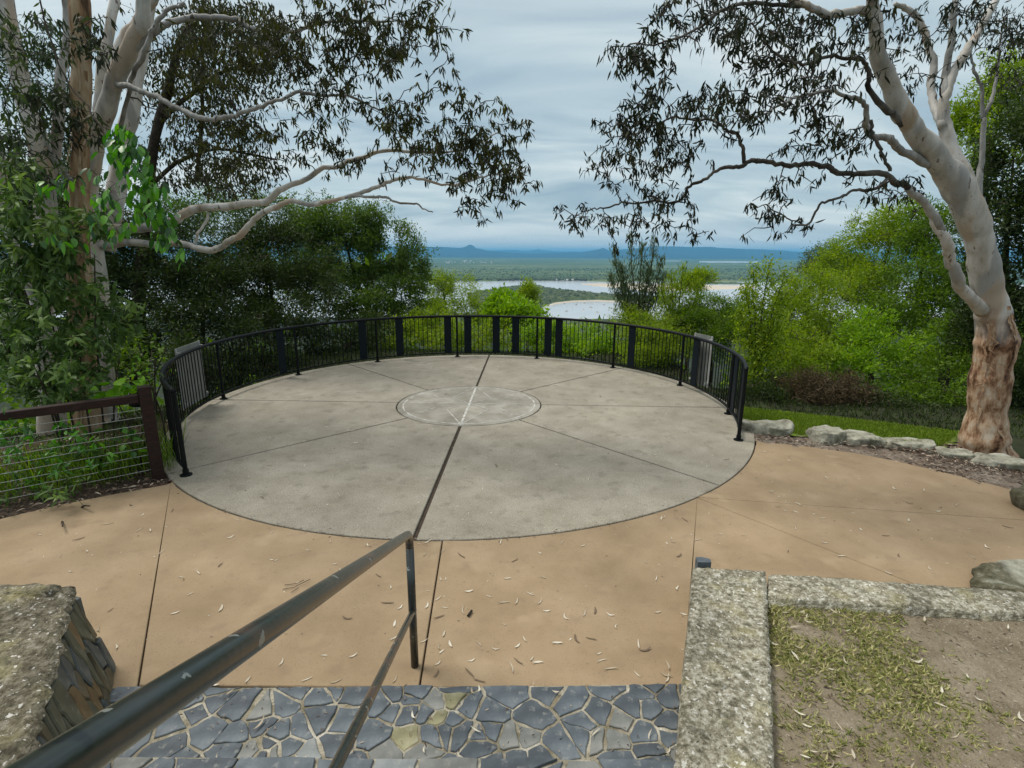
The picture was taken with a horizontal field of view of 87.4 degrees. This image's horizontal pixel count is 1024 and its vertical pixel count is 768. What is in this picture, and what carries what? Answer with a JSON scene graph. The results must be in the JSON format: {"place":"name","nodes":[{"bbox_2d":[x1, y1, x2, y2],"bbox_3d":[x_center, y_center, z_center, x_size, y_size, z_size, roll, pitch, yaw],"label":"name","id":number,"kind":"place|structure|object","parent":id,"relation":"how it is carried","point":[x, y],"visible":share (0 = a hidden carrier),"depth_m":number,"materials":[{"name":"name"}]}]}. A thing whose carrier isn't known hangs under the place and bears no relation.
{"place":"outdoors","nodes":[
{"label":"outdoors","id":0,"kind":"place"},
{"bbox_2d":[0,243,1021,260],"bbox_3d":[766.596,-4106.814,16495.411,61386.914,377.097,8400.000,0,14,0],"label":"mountain range","id":1,"kind":"structure","parent":0,"point":[670,252],"depth_m":14826.06,"materials":[{"name":"blue"}]},
{"bbox_2d":[0,440,1023,687],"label":"paving","id":2,"kind":"structure","parent":0,"point":[146,630],"depth_m":4.55,"materials":[{"name":"beige concrete"}]},
{"bbox_2d":[0,583,114,767],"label":"stone wall","id":3,"kind":"structure","parent":2,"relation":"on","point":[57,666],"depth_m":2.81,"materials":[{"name":"grey stone"}]},
{"bbox_2d":[4,531,418,767],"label":"handrail","id":4,"kind":"object","parent":2,"relation":"on","point":[104,737],"visible":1,"depth_m":0.72,"materials":[{"name":"black metal"}]},
{"bbox_2d":[104,757,675,767],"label":"stone step","id":5,"kind":"object","parent":2,"relation":"on","point":[273,762],"visible":0.66,"depth_m":2.64,"materials":[{"name":"grey stone"}]},
{"bbox_2d":[109,684,680,760],"bbox_3d":[-0.886,1.982,2.978,3.989,0.118,0.734,0,14,0],"label":"slate landing","id":6,"kind":"object","parent":2,"relation":"on","point":[629,713],"visible":0.68,"depth_m":3.03,"materials":[{"name":"grey stone"}]},
{"bbox_2d":[115,682,674,756],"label":"slate litter","id":7,"kind":"object","parent":6,"relation":"on","point":[413,720],"visible":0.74,"depth_m":2.99,"materials":[{"name":"beige plant"}]},
{"bbox_2d":[30,462,1005,682],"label":"paving crumbs","id":8,"kind":"object","parent":2,"relation":"on","point":[500,561],"visible":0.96,"depth_m":4.74,"materials":[{"name":"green plant"}]},
{"bbox_2d":[674,557,1023,767],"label":"kerb wall","id":9,"kind":"structure","parent":2,"relation":"on","point":[725,718],"depth_m":3.51,"materials":[{"name":"concrete"}]},
{"bbox_2d":[969,559,1023,591],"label":"boulder","id":10,"kind":"object","parent":2,"relation":"on","point":[1008,574],"visible":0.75,"depth_m":4.33,"materials":[{"name":"grey stone"}]},
{"bbox_2d":[1009,480,1023,509],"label":"boulder","id":11,"kind":"object","parent":2,"relation":"on","point":[1017,497],"visible":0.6,"depth_m":5.67,"materials":[{"name":"grey stone"}]},
{"bbox_2d":[0,316,1023,458],"bbox_3d":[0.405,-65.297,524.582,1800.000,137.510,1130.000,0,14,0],"label":"ground","id":12,"kind":"structure","parent":0,"point":[1017,444],"depth_m":10.16,"materials":[{"name":"green plant"}]},
{"bbox_2d":[0,16,103,276],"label":"background tree","id":13,"kind":"object","parent":12,"relation":"on","point":[4,69],"visible":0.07,"depth_m":14.38,"materials":[{"name":"green plant"}]},
{"bbox_2d":[0,0,111,435],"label":"gum tree","id":14,"kind":"object","parent":12,"relation":"on","point":[14,53],"visible":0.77,"depth_m":6.35,"materials":[{"name":"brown plant"}]},
{"bbox_2d":[0,420,175,517],"bbox_3d":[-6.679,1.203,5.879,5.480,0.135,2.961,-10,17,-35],"label":"mulch litter","id":15,"kind":"object","parent":12,"relation":"on","point":[59,502],"visible":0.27,"depth_m":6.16,"materials":[{"name":"brown plant"}]},
{"bbox_2d":[0,148,118,456],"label":"lance leaf shrub","id":16,"kind":"object","parent":15,"relation":"on","point":[34,266],"visible":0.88,"depth_m":6.26,"materials":[{"name":"green plant"}]},
{"bbox_2d":[0,0,120,436],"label":"gum tree","id":17,"kind":"object","parent":15,"relation":"on","point":[81,78],"visible":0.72,"depth_m":6.78,"materials":[{"name":"orange plant"}]},
{"bbox_2d":[0,408,121,498],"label":"understory plant","id":18,"kind":"object","parent":15,"relation":"on","point":[78,447],"visible":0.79,"depth_m":5.86,"materials":[{"name":"green plant"}]},
{"bbox_2d":[0,458,146,526],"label":"understory plant","id":19,"kind":"object","parent":15,"relation":"on","point":[58,495],"visible":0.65,"depth_m":5.54,"materials":[{"name":"green plant"}]},
{"bbox_2d":[0,385,165,498],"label":"timber fence","id":20,"kind":"object","parent":15,"relation":"on","point":[143,397],"visible":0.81,"depth_m":5.93,"materials":[{"name":"wood"}]},
{"bbox_2d":[0,280,173,468],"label":"lance leaf shrub","id":21,"kind":"object","parent":15,"relation":"on","point":[61,378],"visible":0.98,"depth_m":6.56,"materials":[{"name":"green plant"}]},
{"bbox_2d":[0,416,188,505],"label":"long grass","id":22,"kind":"structure","parent":15,"relation":"on","point":[131,461],"depth_m":6.16,"materials":[{"name":"green plant"}]},
{"bbox_2d":[86,378,145,451],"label":"heart leaf plant","id":23,"kind":"object","parent":15,"relation":"on","point":[117,391],"visible":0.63,"depth_m":6.46,"materials":[{"name":"green plant"}]},
{"bbox_2d":[105,427,146,472],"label":"heart leaf plant","id":24,"kind":"object","parent":15,"relation":"on","point":[126,430],"visible":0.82,"depth_m":6.29,"materials":[{"name":"green plant"}]},
{"bbox_2d":[129,355,167,453],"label":"climbing vine","id":25,"kind":"object","parent":15,"relation":"on","point":[143,377],"visible":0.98,"depth_m":6.52,"materials":[{"name":"green plant"}]},
{"bbox_2d":[0,125,186,389],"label":"scrub tree","id":26,"kind":"object","parent":12,"relation":"on","point":[114,270],"visible":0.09,"depth_m":12.55,"materials":[{"name":"green plant"}]},
{"bbox_2d":[101,330,175,415],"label":"understory plant","id":27,"kind":"object","parent":12,"relation":"on","point":[135,353],"visible":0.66,"depth_m":8.79,"materials":[{"name":"green plant"}]},
{"bbox_2d":[118,197,274,399],"bbox_3d":[-7.386,-1.513,12.837,4.095,5.836,2.935,0,14,0],"label":"scrub tree","id":28,"kind":"object","parent":12,"relation":"on","point":[208,278],"visible":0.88,"depth_m":12.29,"materials":[{"name":"green plant"}]},
{"bbox_2d":[129,181,318,372],"bbox_3d":[-10.055,-2.106,20.097,7.722,10.679,3.228,0,14,0],"label":"scrub tree","id":29,"kind":"object","parent":12,"relation":"on","point":[177,205],"visible":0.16,"depth_m":18.88,"materials":[{"name":"green plant"}]},
{"bbox_2d":[119,0,330,406],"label":"background tree","id":30,"kind":"object","parent":12,"relation":"on","point":[160,119],"visible":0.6,"depth_m":11.55,"materials":[{"name":"green plant"}]},
{"bbox_2d":[147,321,319,399],"bbox_3d":[-6.362,-0.384,12.318,1.944,2.387,3.614,10,17,35],"label":"bush","id":31,"kind":"object","parent":12,"relation":"on","point":[171,347],"visible":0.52,"depth_m":12.01,"materials":[{"name":"green plant"}]},
{"bbox_2d":[184,205,353,352],"bbox_3d":[-6.478,-1.817,14.664,4.178,6.223,3.741,4,14,14],"label":"scrub tree","id":32,"kind":"object","parent":12,"relation":"on","point":[320,282],"visible":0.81,"depth_m":14.45,"materials":[{"name":"green plant"}]},
{"bbox_2d":[90,0,542,423],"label":"gum tree","id":33,"kind":"object","parent":12,"relation":"on","point":[141,30],"visible":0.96,"depth_m":6.83,"materials":[{"name":"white plant"}]},
{"bbox_2d":[36,0,185,271],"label":"climbing vine","id":34,"kind":"object","parent":33,"relation":"hanging from","point":[150,190],"visible":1,"depth_m":4.83,"materials":[{"name":"green plant"}]},
{"bbox_2d":[253,306,411,373],"bbox_3d":[-4.832,-1.105,15.171,2.841,2.104,4.842,8,16,29],"label":"bush","id":35,"kind":"object","parent":12,"relation":"on","point":[366,314],"visible":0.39,"depth_m":15.06,"materials":[{"name":"green plant"}]},
{"bbox_2d":[258,188,441,333],"bbox_3d":[-5.648,-3.520,18.208,6.567,6.089,4.142,0,14,0],"label":"wattle tree","id":36,"kind":"object","parent":12,"relation":"on","point":[363,229],"visible":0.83,"depth_m":17.83,"materials":[{"name":"green plant"}]},
{"bbox_2d":[398,267,488,339],"bbox_3d":[-2.613,-2.281,20.713,4.010,4.423,3.030,-5,15,-20],"label":"wattle bush","id":37,"kind":"object","parent":12,"relation":"on","point":[447,285],"visible":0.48,"depth_m":20.35,"materials":[{"name":"green plant"}]},
{"bbox_2d":[375,297,527,351],"bbox_3d":[-1.963,-1.664,16.863,5.167,2.079,3.339,0,14,0],"label":"bush","id":38,"kind":"object","parent":12,"relation":"on","point":[434,340],"visible":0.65,"depth_m":16.35,"materials":[{"name":"green plant"}]},
{"bbox_2d":[161,355,754,541],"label":"platform","id":39,"kind":"structure","parent":12,"relation":"on","point":[414,500],"depth_m":7.30,"materials":[{"name":"grey concrete"}]},
{"bbox_2d":[159,315,748,476],"bbox_3d":[-0.956,-0.390,10.227,8.913,1.062,7.091,-2,14,-10],"label":"balustrade","id":40,"kind":"object","parent":39,"relation":"on","point":[173,407],"visible":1,"depth_m":11.05,"materials":[{"name":"black metal"}]},
{"bbox_2d":[174,341,207,409],"bbox_3d":[-5.252,-0.160,8.811,0.066,0.990,0.830,-1,14,-6],"label":"sign panel","id":41,"kind":"object","parent":40,"relation":"attached to","point":[179,350],"visible":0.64,"depth_m":8.80,"materials":[{"name":"metal"}]},
{"bbox_2d":[689,333,712,387],"bbox_3d":[3.626,-0.459,10.293,0.066,0.990,0.530,-4,15,-18],"label":"sign panel","id":42,"kind":"object","parent":40,"relation":"attached to","point":[707,337],"visible":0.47,"depth_m":10.22,"materials":[{"name":"metal"}]},
{"bbox_2d":[161,402,759,544],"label":"edge litter","id":43,"kind":"object","parent":39,"relation":"on","point":[431,536],"visible":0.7,"depth_m":5.37,"materials":[{"name":"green plant"}]},
{"bbox_2d":[198,357,750,535],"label":"platform crumbs","id":44,"kind":"object","parent":39,"relation":"on","point":[465,450],"visible":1,"depth_m":7.58,"materials":[{"name":"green plant"}]},
{"bbox_2d":[0,347,1023,446],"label":"undergrowth","id":45,"kind":"object","parent":12,"relation":"on","point":[130,415],"visible":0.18,"depth_m":9.74,"materials":[{"name":"green plant"}]},
{"bbox_2d":[0,250,1023,434],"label":"hillside forest","id":46,"kind":"object","parent":12,"relation":"on","point":[15,405],"depth_m":22.45,"materials":[{"name":"green plant"}]},
{"bbox_2d":[476,282,549,350],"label":"round bush","id":47,"kind":"object","parent":12,"relation":"on","point":[499,302],"visible":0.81,"depth_m":16.37,"materials":[{"name":"green plant"}]},
{"bbox_2d":[514,274,544,350],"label":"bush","id":48,"kind":"object","parent":12,"relation":"on","point":[529,289],"visible":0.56,"depth_m":21.57,"materials":[{"name":"plant"}]},
{"bbox_2d":[507,311,636,357],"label":"bush","id":49,"kind":"object","parent":12,"relation":"on","point":[578,345],"visible":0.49,"depth_m":15.22,"materials":[{"name":"green plant"}]},
{"bbox_2d":[605,231,666,352],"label":"casuarina tree","id":50,"kind":"object","parent":12,"relation":"on","point":[641,297],"visible":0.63,"depth_m":14.48,"materials":[{"name":"green plant"}]},
{"bbox_2d":[604,298,693,368],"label":"acacia bush","id":51,"kind":"object","parent":12,"relation":"on","point":[640,316],"visible":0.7,"depth_m":13.21,"materials":[{"name":"green plant"}]},
{"bbox_2d":[651,260,716,339],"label":"casuarina tree","id":52,"kind":"object","parent":12,"relation":"on","point":[671,297],"visible":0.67,"depth_m":13.76,"materials":[{"name":"green plant"}]},
{"bbox_2d":[673,263,719,369],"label":"pale bush","id":53,"kind":"object","parent":12,"relation":"on","point":[702,272],"visible":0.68,"depth_m":16.52,"materials":[{"name":"green plant"}]},
{"bbox_2d":[660,283,766,385],"bbox_3d":[5.041,-0.969,13.390,2.581,3.152,2.571,0,14,0],"label":"acacia bush","id":54,"kind":"object","parent":12,"relation":"on","point":[715,324],"visible":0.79,"depth_m":13.22,"materials":[{"name":"green plant"}]},
{"bbox_2d":[714,251,807,392],"bbox_3d":[5.076,-0.793,10.957,1.754,3.745,1.937,0,14,0],"label":"wattle sapling","id":55,"kind":"object","parent":12,"relation":"on","point":[755,348],"visible":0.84,"depth_m":10.70,"materials":[{"name":"green plant"}]},
{"bbox_2d":[735,419,794,437],"bbox_3d":[3.852,0.745,8.174,0.845,0.368,0.548,5,14,17],"label":"boulder","id":56,"kind":"object","parent":12,"relation":"on","point":[783,427],"visible":0.6,"depth_m":8.03,"materials":[{"name":"grey stone"}]},
{"bbox_2d":[737,369,816,405],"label":"slope shrub","id":57,"kind":"object","parent":12,"relation":"on","point":[762,388],"visible":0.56,"depth_m":10.22,"materials":[{"name":"green plant"}]},
{"bbox_2d":[754,306,863,389],"bbox_3d":[6.302,-0.599,11.774,2.161,2.213,1.748,-4,14,-16],"label":"slope shrub","id":58,"kind":"object","parent":12,"relation":"on","point":[791,342],"visible":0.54,"depth_m":11.42,"materials":[{"name":"green plant"}]},
{"bbox_2d":[790,238,846,307],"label":"slope tree","id":59,"kind":"object","parent":12,"relation":"on","point":[806,261],"visible":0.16,"depth_m":19.47,"materials":[{"name":"green plant"}]},
{"bbox_2d":[761,254,880,379],"bbox_3d":[7.216,-1.196,13.225,3.184,3.896,2.708,-6,15,-23],"label":"slope tree","id":60,"kind":"object","parent":12,"relation":"on","point":[807,308],"visible":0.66,"depth_m":12.95,"materials":[{"name":"green plant"}]},
{"bbox_2d":[770,362,889,409],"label":"brown shrub","id":61,"kind":"object","parent":12,"relation":"on","point":[812,388],"visible":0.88,"depth_m":9.99,"materials":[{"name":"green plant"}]},
{"bbox_2d":[799,194,937,390],"bbox_3d":[9.827,-2.008,15.389,3.246,6.708,3.498,11,17,36],"label":"slope tree","id":62,"kind":"object","parent":12,"relation":"on","point":[861,265],"visible":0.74,"depth_m":14.89,"materials":[{"name":"green plant"}]},
{"bbox_2d":[810,303,959,396],"bbox_3d":[7.865,-0.567,11.683,3.207,2.356,2.189,0,14,0],"label":"slope shrub","id":63,"kind":"object","parent":12,"relation":"on","point":[859,338],"visible":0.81,"depth_m":11.45,"materials":[{"name":"green plant"}]},
{"bbox_2d":[754,433,1023,488],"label":"soil verge","id":64,"kind":"structure","parent":12,"relation":"on","point":[896,455],"depth_m":7.16,"materials":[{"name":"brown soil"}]},
{"bbox_2d":[552,0,1023,457],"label":"gum tree","id":65,"kind":"object","parent":64,"relation":"on","point":[941,158],"visible":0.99,"depth_m":5.79,"materials":[{"name":"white plant"}]},
{"bbox_2d":[743,406,958,446],"bbox_3d":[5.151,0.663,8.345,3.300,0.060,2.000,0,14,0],"label":"lawn","id":66,"kind":"structure","parent":64,"relation":"on","point":[954,438],"depth_m":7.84,"materials":[{"name":"green plant"}]},
{"bbox_2d":[805,425,846,445],"bbox_3d":[4.596,0.824,7.857,0.529,0.402,0.500,-1,14,-6],"label":"boulder","id":67,"kind":"object","parent":66,"relation":"on","point":[831,436],"visible":0.56,"depth_m":7.69,"materials":[{"name":"grey stone"}]},
{"bbox_2d":[843,429,886,447],"bbox_3d":[5.073,0.835,7.798,0.691,0.248,0.441,2,14,8],"label":"boulder","id":68,"kind":"object","parent":66,"relation":"on","point":[855,437],"visible":0.62,"depth_m":7.63,"materials":[{"name":"grey stone"}]},
{"bbox_2d":[883,437,935,453],"bbox_3d":[5.607,0.888,7.580,0.662,0.201,0.396,5,14,17],"label":"boulder","id":69,"kind":"object","parent":64,"relation":"on","point":[897,442],"visible":0.73,"depth_m":7.49,"materials":[{"name":"grey stone"}]},
{"bbox_2d":[935,446,973,460],"bbox_3d":[5.974,0.980,7.226,0.473,0.186,0.329,5,14,17],"label":"boulder","id":70,"kind":"object","parent":64,"relation":"on","point":[961,453],"visible":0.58,"depth_m":7.16,"materials":[{"name":"grey stone"}]},
{"bbox_2d":[969,452,1023,471],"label":"boulder","id":71,"kind":"object","parent":64,"relation":"on","point":[1002,460],"visible":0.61,"depth_m":6.83,"materials":[{"name":"grey stone"}]},
{"bbox_2d":[829,383,952,414],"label":"slope shrub","id":72,"kind":"object","parent":12,"relation":"on","point":[901,401],"visible":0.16,"depth_m":9.76,"materials":[{"name":"green plant"}]},
{"bbox_2d":[844,192,967,393],"bbox_3d":[9.809,-1.883,13.397,3.367,5.737,2.853,0,14,0],"label":"slope tree","id":73,"kind":"object","parent":12,"relation":"on","point":[920,293],"visible":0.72,"depth_m":12.96,"materials":[{"name":"green plant"}]},
{"bbox_2d":[886,306,972,406],"bbox_3d":[8.576,-0.429,10.692,1.816,2.594,2.992,10,17,35],"label":"slope shrub","id":74,"kind":"object","parent":12,"relation":"on","point":[937,359],"visible":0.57,"depth_m":10.60,"materials":[{"name":"green plant"}]},
{"bbox_2d":[934,41,1023,396],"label":"dark tree","id":75,"kind":"object","parent":12,"relation":"on","point":[960,118],"visible":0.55,"depth_m":12.63,"materials":[{"name":"green plant"}]},
{"bbox_2d":[936,78,1023,409],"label":"dark tree","id":76,"kind":"object","parent":12,"relation":"on","point":[1009,200],"visible":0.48,"depth_m":9.78,"materials":[{"name":"green plant"}]},
{"bbox_2d":[957,0,1023,336],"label":"sapling tree","id":77,"kind":"object","parent":12,"relation":"on","point":[982,149],"visible":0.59,"depth_m":8.47,"materials":[{"name":"green plant"}]},
{"bbox_2d":[0,0,1023,251],"label":"sky","id":78,"kind":"structure","parent":0,"point":[540,57],"materials":[{"name":"grey"}]},
{"bbox_2d":[2,255,1023,283],"bbox_3d":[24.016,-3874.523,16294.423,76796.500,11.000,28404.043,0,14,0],"label":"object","id":79,"kind":"structure","parent":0,"point":[526,264],"depth_m":5039.36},
{"bbox_2d":[377,277,1023,280],"bbox_3d":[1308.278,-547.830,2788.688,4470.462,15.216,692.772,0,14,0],"label":"shoreline trees","id":80,"kind":"object","parent":79,"relation":"on","point":[552,278],"visible":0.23,"depth_m":2618.91,"materials":[{"name":"green plant"}]},
{"bbox_2d":[427,268,1023,277],"bbox_3d":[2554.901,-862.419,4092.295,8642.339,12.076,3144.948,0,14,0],"label":"plain trees","id":81,"kind":"object","parent":79,"relation":"on","point":[610,270],"visible":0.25,"depth_m":3578.36,"materials":[{"name":"green plant"}]},
{"bbox_2d":[26,261,1023,319],"bbox_3d":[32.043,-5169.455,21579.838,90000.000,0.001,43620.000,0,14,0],"label":"water","id":82,"kind":"structure","parent":0,"point":[574,311],"depth_m":1707.79,"materials":[{"name":"grey liquid"}]},
{"bbox_2d":[377,313,735,339],"bbox_3d":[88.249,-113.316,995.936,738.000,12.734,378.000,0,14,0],"label":"shore","id":83,"kind":"structure","parent":0,"point":[603,327],"depth_m":929.13,"materials":[{"name":"green plant"}]},
{"bbox_2d":[475,285,670,309],"bbox_3d":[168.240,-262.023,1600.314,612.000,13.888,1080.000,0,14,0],"label":"river spit","id":84,"kind":"structure","parent":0,"point":[590,296],"depth_m":1555.42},
{"bbox_2d":[470,285,615,313],"bbox_3d":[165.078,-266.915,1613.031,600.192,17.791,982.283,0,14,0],"label":"spit trees","id":85,"kind":"object","parent":84,"relation":"on","point":[561,294],"visible":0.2,"depth_m":1631.84,"materials":[{"name":"green plant"}]},
{"bbox_2d":[546,300,625,306],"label":"beach","id":86,"kind":"structure","parent":0,"point":[581,301],"depth_m":1497.29,"materials":[{"name":"beige sand"}]},
{"bbox_2d":[582,283,754,290],"bbox_3d":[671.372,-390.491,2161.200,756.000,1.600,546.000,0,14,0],"label":"sand bar","id":87,"kind":"object","parent":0,"point":[717,287],"visible":0.31,"depth_m":2215.72,"materials":[{"name":"beige sand"}]},
{"bbox_2d":[675,282,752,283],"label":"river island","id":88,"kind":"structure","parent":0,"point":[727,283],"depth_m":2422.03,"materials":[{"name":"beige sand"}]},
{"bbox_2d":[487,249,1017,253],"bbox_3d":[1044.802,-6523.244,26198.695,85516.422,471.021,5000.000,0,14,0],"label":"distant range","id":89,"kind":"structure","parent":0,"point":[530,251],"depth_m":25838.89,"materials":[{"name":"blue"}]},
{"bbox_2d":[767,608,1023,767],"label":"garden soil","id":90,"kind":"structure","parent":0,"point":[1008,680],"depth_m":3.06,"materials":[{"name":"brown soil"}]},
{"bbox_2d":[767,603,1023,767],"bbox_3d":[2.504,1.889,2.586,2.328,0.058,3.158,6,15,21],"label":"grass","id":91,"kind":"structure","parent":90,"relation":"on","point":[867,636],"depth_m":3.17,"materials":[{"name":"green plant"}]}
]}

